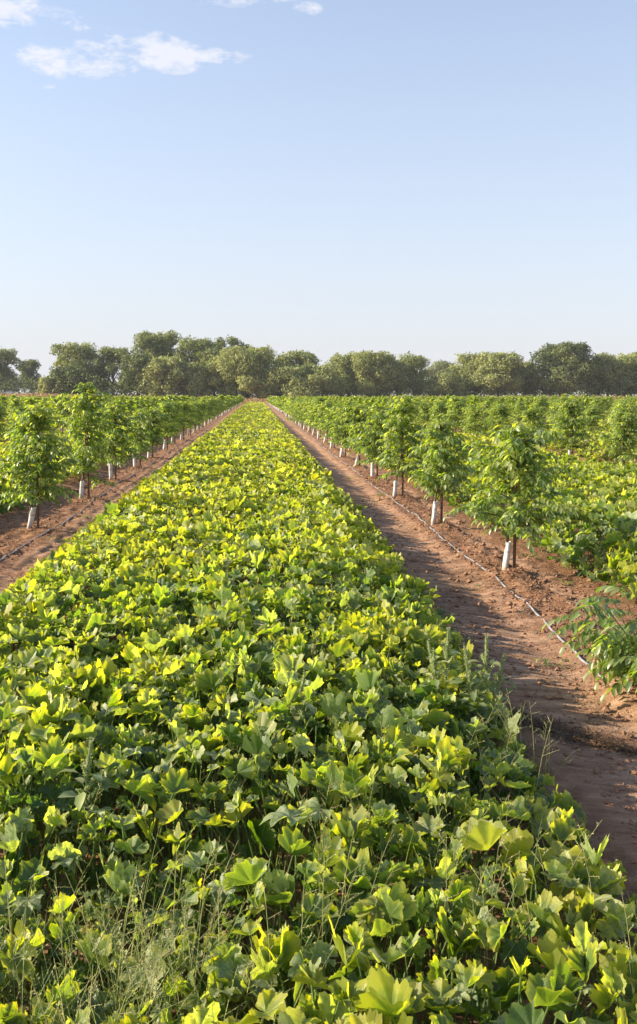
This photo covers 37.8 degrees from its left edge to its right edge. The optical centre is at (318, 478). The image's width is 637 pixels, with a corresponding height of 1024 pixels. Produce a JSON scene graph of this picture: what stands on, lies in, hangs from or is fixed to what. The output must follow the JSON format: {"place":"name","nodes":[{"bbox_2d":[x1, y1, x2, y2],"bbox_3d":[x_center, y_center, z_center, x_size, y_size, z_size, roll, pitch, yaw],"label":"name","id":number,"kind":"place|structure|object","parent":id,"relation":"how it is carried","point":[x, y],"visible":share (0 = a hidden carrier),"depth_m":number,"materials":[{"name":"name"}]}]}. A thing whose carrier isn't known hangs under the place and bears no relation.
{"place":"outdoors","nodes":[
{"label":"outdoors","id":0,"kind":"place"},
{"bbox_2d":[0,394,636,1023],"bbox_3d":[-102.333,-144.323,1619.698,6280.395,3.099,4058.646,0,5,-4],"label":"ground","id":1,"kind":"structure","parent":0,"point":[588,798],"depth_m":10.07,"materials":[{"name":"soil"}]},
{"bbox_2d":[0,403,12,438],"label":"young walnut tree","id":2,"kind":"object","parent":1,"relation":"on","point":[4,408],"visible":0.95,"depth_m":44.23,"materials":[{"name":"green plant"}]},
{"bbox_2d":[0,346,28,390],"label":"oak tree","id":3,"kind":"object","parent":1,"relation":"on","point":[7,357],"visible":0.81,"depth_m":414.47,"materials":[{"name":"green plant"}]},
{"bbox_2d":[8,398,24,417],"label":"young walnut tree","id":4,"kind":"object","parent":1,"relation":"on","point":[15,402],"visible":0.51,"depth_m":79.47,"materials":[{"name":"green plant"}]},
{"bbox_2d":[4,405,30,433],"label":"young walnut tree","id":5,"kind":"object","parent":1,"relation":"on","point":[21,408],"visible":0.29,"depth_m":49.13,"materials":[{"name":"green plant"}]},
{"bbox_2d":[19,397,37,411],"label":"young walnut tree","id":6,"kind":"object","parent":1,"relation":"on","point":[28,401],"visible":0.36,"depth_m":84.81,"materials":[{"name":"green plant"}]},
{"bbox_2d":[17,359,41,390],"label":"oak tree","id":7,"kind":"object","parent":1,"relation":"on","point":[28,370],"visible":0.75,"depth_m":423.21,"materials":[{"name":"green plant"}]},
{"bbox_2d":[0,404,83,528],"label":"young walnut tree","id":8,"kind":"object","parent":1,"relation":"on","point":[30,445],"visible":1,"depth_m":18.05,"materials":[{"name":"green plant"}]},
{"bbox_2d":[29,402,56,424],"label":"young walnut tree","id":9,"kind":"object","parent":1,"relation":"on","point":[49,403],"visible":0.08,"depth_m":54.62,"materials":[{"name":"green plant"}]},
{"bbox_2d":[36,376,54,393],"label":"willow bush","id":10,"kind":"object","parent":1,"relation":"on","point":[44,386],"visible":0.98,"depth_m":325.29,"materials":[{"name":"green plant"}]},
{"bbox_2d":[50,401,74,431],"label":"young walnut tree","id":11,"kind":"object","parent":1,"relation":"on","point":[59,409],"visible":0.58,"depth_m":59.62,"materials":[{"name":"green plant"}]},
{"bbox_2d":[44,364,97,394],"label":"oak tree","id":12,"kind":"object","parent":1,"relation":"on","point":[61,372],"visible":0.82,"depth_m":326.76,"materials":[{"name":"green plant"}]},
{"bbox_2d":[49,341,105,377],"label":"cottonwood tree","id":13,"kind":"object","parent":1,"relation":"on","point":[84,352],"visible":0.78,"depth_m":340.45,"materials":[{"name":"green plant"}]},
{"bbox_2d":[0,408,156,442],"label":"squash bed","id":14,"kind":"object","parent":1,"relation":"on","point":[53,429],"visible":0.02,"depth_m":65.23,"materials":[{"name":"green plant"}]},
{"bbox_2d":[58,736,108,886],"bbox_3d":[-1.212,1.753,4.868,0.260,0.838,0.262,3,6,27],"label":"pigweed plant","id":15,"kind":"object","parent":1,"relation":"on","point":[81,797],"visible":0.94,"depth_m":4.84,"materials":[{"name":"green plant"}]},
{"bbox_2d":[55,382,123,498],"bbox_3d":[-5.854,-0.926,23.488,1.679,3.043,2.041,0,5,-4],"label":"young walnut tree","id":16,"kind":"object","parent":1,"relation":"on","point":[86,423],"visible":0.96,"depth_m":23.35,"materials":[{"name":"green plant"}]},
{"bbox_2d":[88,345,134,395],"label":"oak tree","id":17,"kind":"object","parent":1,"relation":"on","point":[107,358],"visible":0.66,"depth_m":340.50,"materials":[{"name":"green plant"}]},
{"bbox_2d":[0,410,223,513],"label":"squash bed","id":18,"kind":"object","parent":1,"relation":"on","point":[5,485],"visible":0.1,"depth_m":27.91,"materials":[{"name":"green plant"}]},
{"bbox_2d":[73,398,150,479],"bbox_3d":[-6.282,-1.155,28.556,2.291,2.611,1.852,0,5,-4],"label":"young walnut tree","id":19,"kind":"object","parent":1,"relation":"on","point":[118,432],"visible":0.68,"depth_m":28.49,"materials":[{"name":"green plant"}]},
{"bbox_2d":[0,413,227,560],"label":"irrigation hose","id":20,"kind":"object","parent":1,"relation":"on","point":[84,508],"visible":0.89,"depth_m":20.73,"materials":[{"name":"plastic"}]},
{"bbox_2d":[122,400,136,415],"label":"young walnut tree","id":21,"kind":"object","parent":1,"relation":"on","point":[130,403],"visible":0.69,"depth_m":91.00,"materials":[{"name":"green plant"}]},
{"bbox_2d":[115,352,152,396],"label":"oak tree","id":22,"kind":"object","parent":1,"relation":"on","point":[128,377],"visible":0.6,"depth_m":327.39,"materials":[{"name":"green plant"}]},
{"bbox_2d":[131,397,141,412],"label":"young walnut tree","id":23,"kind":"object","parent":1,"relation":"on","point":[137,404],"visible":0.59,"depth_m":96.13,"materials":[{"name":"green plant"}]},
{"bbox_2d":[123,408,153,467],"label":"young walnut tree","id":24,"kind":"object","parent":1,"relation":"on","point":[142,447],"visible":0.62,"depth_m":33.80,"materials":[{"name":"green plant"}]},
{"bbox_2d":[121,329,182,385],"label":"cottonwood tree","id":25,"kind":"object","parent":1,"relation":"on","point":[151,344],"visible":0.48,"depth_m":345.69,"materials":[{"name":"green plant"}]},
{"bbox_2d":[135,406,173,457],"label":"young walnut tree","id":26,"kind":"object","parent":1,"relation":"on","point":[155,436],"visible":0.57,"depth_m":38.80,"materials":[{"name":"green plant"}]},
{"bbox_2d":[135,353,191,396],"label":"willow tree","id":27,"kind":"object","parent":1,"relation":"on","point":[166,370],"visible":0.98,"depth_m":324.20,"materials":[{"name":"green plant"}]},
{"bbox_2d":[155,401,183,449],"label":"young walnut tree","id":28,"kind":"object","parent":1,"relation":"on","point":[166,406],"visible":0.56,"depth_m":44.11,"materials":[{"name":"green plant"}]},
{"bbox_2d":[161,401,191,443],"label":"young walnut tree","id":29,"kind":"object","parent":1,"relation":"on","point":[177,408],"visible":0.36,"depth_m":49.46,"materials":[{"name":"green plant"}]},
{"bbox_2d":[161,401,202,439],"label":"young walnut tree","id":30,"kind":"object","parent":1,"relation":"on","point":[185,406],"visible":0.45,"depth_m":54.43,"materials":[{"name":"green plant"}]},
{"bbox_2d":[174,361,211,397],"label":"willow tree","id":31,"kind":"object","parent":1,"relation":"on","point":[194,371],"visible":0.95,"depth_m":325.03,"materials":[{"name":"green plant"}]},
{"bbox_2d":[184,401,205,435],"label":"young walnut tree","id":32,"kind":"object","parent":1,"relation":"on","point":[193,414],"visible":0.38,"depth_m":59.87,"materials":[{"name":"green plant"}]},
{"bbox_2d":[171,335,221,391],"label":"oak tree","id":33,"kind":"object","parent":1,"relation":"on","point":[186,346],"visible":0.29,"depth_m":341.50,"materials":[{"name":"green plant"}]},
{"bbox_2d":[191,402,208,432],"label":"young walnut tree","id":34,"kind":"object","parent":1,"relation":"on","point":[197,404],"visible":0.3,"depth_m":65.06,"materials":[{"name":"green plant"}]},
{"bbox_2d":[188,400,212,429],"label":"young walnut tree","id":35,"kind":"object","parent":1,"relation":"on","point":[204,407],"visible":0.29,"depth_m":70.14,"materials":[{"name":"green plant"}]},
{"bbox_2d":[195,397,214,427],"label":"young walnut tree","id":36,"kind":"object","parent":1,"relation":"on","point":[207,410],"visible":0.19,"depth_m":75.52,"materials":[{"name":"green plant"}]},
{"bbox_2d":[206,397,218,423],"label":"young walnut tree","id":37,"kind":"object","parent":1,"relation":"on","point":[211,404],"visible":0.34,"depth_m":85.69,"materials":[{"name":"green plant"}]},
{"bbox_2d":[196,347,229,395],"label":"oak tree","id":38,"kind":"object","parent":1,"relation":"on","point":[204,356],"visible":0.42,"depth_m":332.39,"materials":[{"name":"green plant"}]},
{"bbox_2d":[214,334,247,384],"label":"pine tree","id":39,"kind":"object","parent":1,"relation":"on","point":[233,341],"visible":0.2,"depth_m":355.88,"materials":[{"name":"green plant"}]},
{"bbox_2d":[206,344,277,398],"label":"willow tree","id":40,"kind":"object","parent":1,"relation":"on","point":[240,368],"visible":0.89,"depth_m":323.49,"materials":[{"name":"green plant"}]},
{"bbox_2d":[254,368,286,398],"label":"willow bush","id":41,"kind":"object","parent":1,"relation":"on","point":[265,393],"visible":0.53,"depth_m":322.59,"materials":[{"name":"green plant"}]},
{"bbox_2d":[270,353,292,367],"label":"oak tree","id":42,"kind":"object","parent":1,"relation":"on","point":[274,363],"visible":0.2,"depth_m":346.89,"materials":[{"name":"green plant"}]},
{"bbox_2d":[285,399,305,427],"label":"young walnut tree","id":43,"kind":"object","parent":1,"relation":"on","point":[296,410],"visible":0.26,"depth_m":75.74,"materials":[{"name":"green plant"}]},
{"bbox_2d":[276,349,321,366],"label":"oak tree","id":44,"kind":"object","parent":1,"relation":"on","point":[302,357],"visible":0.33,"depth_m":346.16,"materials":[{"name":"green plant"}]},
{"bbox_2d":[292,397,308,429],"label":"young walnut tree","id":45,"kind":"object","parent":1,"relation":"on","point":[301,401],"visible":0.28,"depth_m":70.66,"materials":[{"name":"green plant"}]},
{"bbox_2d":[288,670,315,765],"bbox_3d":[-0.152,1.653,6.062,0.276,0.823,0.292,0,5,-4],"label":"pigweed plant","id":46,"kind":"object","parent":1,"relation":"on","point":[311,707],"visible":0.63,"depth_m":6.04,"materials":[{"name":"green plant"}]},
{"bbox_2d":[260,360,349,397],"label":"willow tree","id":47,"kind":"object","parent":1,"relation":"on","point":[308,378],"visible":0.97,"depth_m":320.41,"materials":[{"name":"green plant"}]},
{"bbox_2d":[296,399,313,431],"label":"young walnut tree","id":48,"kind":"object","parent":1,"relation":"on","point":[307,403],"visible":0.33,"depth_m":65.34,"materials":[{"name":"green plant"}]},
{"bbox_2d":[300,402,323,434],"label":"young walnut tree","id":49,"kind":"object","parent":1,"relation":"on","point":[312,417],"visible":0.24,"depth_m":60.14,"materials":[{"name":"green plant"}]},
{"bbox_2d":[0,393,624,403],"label":"dry grass","id":50,"kind":"structure","parent":1,"relation":"on","point":[263,400],"depth_m":295.41,"materials":[{"name":"green plant"}]},
{"bbox_2d":[304,396,331,438],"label":"young walnut tree","id":51,"kind":"object","parent":1,"relation":"on","point":[320,400],"visible":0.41,"depth_m":54.89,"materials":[{"name":"green plant"}]},
{"bbox_2d":[0,401,636,1023],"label":"squash bed","id":52,"kind":"object","parent":1,"relation":"on","point":[306,525],"visible":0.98,"depth_m":5.21,"materials":[{"name":"green plant"}]},
{"bbox_2d":[0,469,636,902],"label":"dry plant debris","id":53,"kind":"object","parent":1,"relation":"on","point":[618,745],"visible":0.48,"depth_m":7.35,"materials":[{"name":"plant"}]},
{"bbox_2d":[0,373,636,398],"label":"undergrowth","id":54,"kind":"object","parent":1,"relation":"on","point":[111,387],"visible":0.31,"depth_m":339.14,"materials":[{"name":"green plant"}]},
{"bbox_2d":[0,394,636,403],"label":"orchard trees","id":55,"kind":"object","parent":1,"relation":"on","point":[192,398],"visible":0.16,"depth_m":213.71,"materials":[{"name":"green plant"}]},
{"bbox_2d":[0,456,636,862],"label":"soil clods","id":56,"kind":"object","parent":1,"relation":"on","point":[540,680],"visible":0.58,"depth_m":12.97,"materials":[{"name":"brown soil"}]},
{"bbox_2d":[307,400,341,442],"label":"young walnut tree","id":57,"kind":"object","parent":1,"relation":"on","point":[324,405],"visible":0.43,"depth_m":49.68,"materials":[{"name":"green plant"}]},
{"bbox_2d":[312,407,341,448],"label":"young walnut tree","id":58,"kind":"object","parent":1,"relation":"on","point":[329,423],"visible":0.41,"depth_m":44.72,"materials":[{"name":"green plant"}]},
{"bbox_2d":[45,476,629,690],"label":"soil weeds","id":59,"kind":"object","parent":1,"relation":"on","point":[546,661],"visible":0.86,"depth_m":12.63,"materials":[{"name":"green plant"}]},
{"bbox_2d":[322,406,357,456],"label":"young walnut tree","id":60,"kind":"object","parent":1,"relation":"on","point":[340,434],"visible":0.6,"depth_m":39.23,"materials":[{"name":"green plant"}]},
{"bbox_2d":[322,352,363,397],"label":"willow tree","id":61,"kind":"object","parent":1,"relation":"on","point":[341,362],"visible":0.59,"depth_m":333.31,"materials":[{"name":"green plant"}]},
{"bbox_2d":[335,404,375,464],"bbox_3d":[1.606,-1.583,34.640,2.140,2.425,1.615,-3,6,-33],"label":"young walnut tree","id":62,"kind":"object","parent":1,"relation":"on","point":[356,417],"visible":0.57,"depth_m":34.27,"materials":[{"name":"green plant"}]},
{"bbox_2d":[339,350,406,396],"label":"willow tree","id":63,"kind":"object","parent":1,"relation":"on","point":[370,370],"visible":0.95,"depth_m":328.55,"materials":[{"name":"green plant"}]},
{"bbox_2d":[347,403,399,476],"bbox_3d":[1.695,-1.165,29.325,1.917,2.450,1.751,-3,6,-26],"label":"young walnut tree","id":64,"kind":"object","parent":1,"relation":"on","point":[377,430],"visible":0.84,"depth_m":29.11,"materials":[{"name":"green plant"}]},
{"bbox_2d":[353,395,431,496],"bbox_3d":[1.990,-0.788,23.943,2.323,2.714,1.589,-3,6,-28],"label":"young walnut tree","id":65,"kind":"object","parent":1,"relation":"on","point":[399,425],"visible":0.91,"depth_m":23.71,"materials":[{"name":"green plant"}]},
{"bbox_2d":[385,360,415,395],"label":"oak tree","id":66,"kind":"object","parent":1,"relation":"on","point":[406,381],"visible":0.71,"depth_m":330.04,"materials":[{"name":"green plant"}]},
{"bbox_2d":[396,350,430,397],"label":"willow tree","id":67,"kind":"object","parent":1,"relation":"on","point":[415,362],"visible":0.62,"depth_m":337.28,"materials":[{"name":"green plant"}]},
{"bbox_2d":[411,399,435,424],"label":"young walnut tree","id":68,"kind":"object","parent":1,"relation":"on","point":[424,417],"visible":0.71,"depth_m":66.39,"materials":[{"name":"green plant"}]},
{"bbox_2d":[416,627,460,720],"bbox_3d":[0.876,1.537,6.876,0.360,0.910,0.453,2,6,25],"label":"pigweed plant","id":69,"kind":"object","parent":1,"relation":"on","point":[435,671],"visible":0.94,"depth_m":6.84,"materials":[{"name":"green plant"}]},
{"bbox_2d":[399,418,479,524],"bbox_3d":[2.493,-0.111,18.967,1.605,2.262,2.101,0,5,-4],"label":"young walnut tree","id":70,"kind":"object","parent":1,"relation":"on","point":[440,457],"visible":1,"depth_m":18.62,"materials":[{"name":"green plant"}]},
{"bbox_2d":[429,400,449,422],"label":"young walnut tree","id":71,"kind":"object","parent":1,"relation":"on","point":[440,406],"visible":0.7,"depth_m":61.11,"materials":[{"name":"green plant"}]},
{"bbox_2d":[426,359,459,379],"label":"oak tree","id":72,"kind":"object","parent":1,"relation":"on","point":[436,368],"visible":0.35,"depth_m":559.55,"materials":[{"name":"green plant"}]},
{"bbox_2d":[421,370,467,396],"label":"willow bush","id":73,"kind":"object","parent":1,"relation":"on","point":[444,383],"visible":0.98,"depth_m":328.89,"materials":[{"name":"green plant"}]},
{"bbox_2d":[292,422,602,677],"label":"irrigation hose","id":74,"kind":"object","parent":1,"relation":"on","point":[552,630],"visible":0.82,"depth_m":13.08,"materials":[{"name":"plastic"}]},
{"bbox_2d":[439,396,468,431],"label":"young walnut tree","id":75,"kind":"object","parent":1,"relation":"on","point":[457,409],"visible":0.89,"depth_m":56.20,"materials":[{"name":"green plant"}]},
{"bbox_2d":[446,351,491,395],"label":"willow tree","id":76,"kind":"object","parent":1,"relation":"on","point":[466,370],"visible":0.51,"depth_m":339.26,"materials":[{"name":"green plant"}]},
{"bbox_2d":[465,394,480,414],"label":"young walnut tree","id":77,"kind":"object","parent":1,"relation":"on","point":[474,400],"visible":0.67,"depth_m":87.18,"materials":[{"name":"green plant"}]},
{"bbox_2d":[457,404,492,435],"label":"young walnut tree","id":78,"kind":"object","parent":1,"relation":"on","point":[472,420],"visible":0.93,"depth_m":50.87,"materials":[{"name":"green plant"}]},
{"bbox_2d":[314,401,636,466],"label":"squash bed","id":79,"kind":"object","parent":1,"relation":"on","point":[596,443],"visible":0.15,"depth_m":40.02,"materials":[{"name":"green plant"}]},
{"bbox_2d":[317,410,636,600],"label":"squash bed","id":80,"kind":"object","parent":1,"relation":"on","point":[604,495],"visible":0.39,"depth_m":16.33,"materials":[{"name":"green plant"}]},
{"bbox_2d":[449,634,516,750],"bbox_3d":[1.190,1.559,6.709,0.468,0.895,0.391,2,5,18],"label":"pigweed plant","id":81,"kind":"object","parent":1,"relation":"on","point":[474,683],"visible":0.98,"depth_m":6.71,"materials":[{"name":"green plant"}]},
{"bbox_2d":[478,400,494,417],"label":"young walnut tree","id":82,"kind":"object","parent":1,"relation":"on","point":[486,403],"visible":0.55,"depth_m":82.13,"materials":[{"name":"green plant"}]},
{"bbox_2d":[471,404,517,439],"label":"young walnut tree","id":83,"kind":"object","parent":1,"relation":"on","point":[501,414],"visible":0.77,"depth_m":45.86,"materials":[{"name":"green plant"}]},
{"bbox_2d":[470,351,529,396],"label":"willow tree","id":84,"kind":"object","parent":1,"relation":"on","point":[501,370],"visible":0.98,"depth_m":330.64,"materials":[{"name":"green plant"}]},
{"bbox_2d":[443,422,578,570],"bbox_3d":[2.902,0.324,13.693,1.918,2.296,1.854,3,6,30],"label":"young walnut tree","id":85,"kind":"object","parent":1,"relation":"on","point":[517,450],"visible":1,"depth_m":13.66,"materials":[{"name":"green plant"}]},
{"bbox_2d":[506,396,517,411],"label":"young walnut tree","id":86,"kind":"object","parent":1,"relation":"on","point":[511,400],"visible":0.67,"depth_m":103.92,"materials":[{"name":"green plant"}]},
{"bbox_2d":[507,402,527,421],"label":"young walnut tree","id":87,"kind":"object","parent":1,"relation":"on","point":[519,406],"visible":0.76,"depth_m":71.51,"materials":[{"name":"green plant"}]},
{"bbox_2d":[419,409,636,433],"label":"squash bed","id":88,"kind":"object","parent":1,"relation":"on","point":[603,424],"visible":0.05,"depth_m":67.84,"materials":[{"name":"green plant"}]},
{"bbox_2d":[506,403,554,442],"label":"young walnut tree","id":89,"kind":"object","parent":1,"relation":"on","point":[530,416],"visible":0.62,"depth_m":40.59,"materials":[{"name":"green plant"}]},
{"bbox_2d":[520,361,541,394],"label":"oak tree","id":90,"kind":"object","parent":1,"relation":"on","point":[529,364],"visible":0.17,"depth_m":341.65,"materials":[{"name":"green plant"}]},
{"bbox_2d":[532,395,549,422],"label":"young walnut tree","id":91,"kind":"object","parent":1,"relation":"on","point":[539,401],"visible":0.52,"depth_m":66.45,"materials":[{"name":"green plant"}]},
{"bbox_2d":[545,393,570,424],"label":"young walnut tree","id":92,"kind":"object","parent":1,"relation":"on","point":[564,399],"visible":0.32,"depth_m":61.59,"materials":[{"name":"green plant"}]},
{"bbox_2d":[521,341,601,396],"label":"oak tree","id":93,"kind":"object","parent":1,"relation":"on","point":[567,363],"visible":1,"depth_m":329.04,"materials":[{"name":"green plant"}]},
{"bbox_2d":[545,395,594,454],"bbox_3d":[9.565,-1.836,35.466,1.786,2.716,1.849,3,6,26],"label":"young walnut tree","id":94,"kind":"object","parent":1,"relation":"on","point":[570,409],"visible":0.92,"depth_m":35.24,"materials":[{"name":"green plant"}]},
{"bbox_2d":[580,396,592,409],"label":"young walnut tree","id":95,"kind":"object","parent":1,"relation":"on","point":[585,401],"visible":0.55,"depth_m":104.26,"materials":[{"name":"green plant"}]},
{"bbox_2d":[541,585,636,702],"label":"walnut sapling","id":96,"kind":"object","parent":1,"relation":"on","point":[620,645],"visible":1,"depth_m":8.08,"materials":[{"name":"green plant"}]},
{"bbox_2d":[581,405,603,430],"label":"young walnut tree","id":97,"kind":"object","parent":1,"relation":"on","point":[592,412],"visible":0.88,"depth_m":56.15,"materials":[{"name":"green plant"}]},
{"bbox_2d":[584,399,606,419],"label":"young walnut tree","id":98,"kind":"object","parent":1,"relation":"on","point":[599,404],"visible":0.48,"depth_m":77.86,"materials":[{"name":"green plant"}]},
{"bbox_2d":[600,396,609,411],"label":"young walnut tree","id":99,"kind":"object","parent":1,"relation":"on","point":[604,400],"visible":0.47,"depth_m":99.16,"materials":[{"name":"green plant"}]},
{"bbox_2d":[582,352,636,396],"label":"oak tree","id":100,"kind":"object","parent":1,"relation":"on","point":[612,371],"visible":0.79,"depth_m":335.00,"materials":[{"name":"green plant"}]},
{"bbox_2d":[594,403,636,463],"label":"young walnut tree","id":101,"kind":"object","parent":1,"relation":"on","point":[623,417],"visible":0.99,"depth_m":30.30,"materials":[{"name":"green plant"}]},
{"bbox_2d":[607,400,636,430],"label":"young walnut tree","id":102,"kind":"object","parent":1,"relation":"on","point":[623,403],"visible":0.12,"depth_m":51.24,"materials":[{"name":"green plant"}]},
{"bbox_2d":[611,352,636,396],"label":"willow tree","id":103,"kind":"object","parent":1,"relation":"on","point":[634,376],"visible":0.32,"depth_m":340.94,"materials":[{"name":"green plant"}]},
{"bbox_2d":[0,507,636,1023],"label":"weedy grass","id":104,"kind":"structure","parent":0,"point":[154,965],"depth_m":3.76,"materials":[{"name":"green plant"}]},
{"bbox_2d":[0,0,636,394],"label":"sky","id":105,"kind":"structure","parent":0,"point":[435,180],"materials":[{"name":"blue"}]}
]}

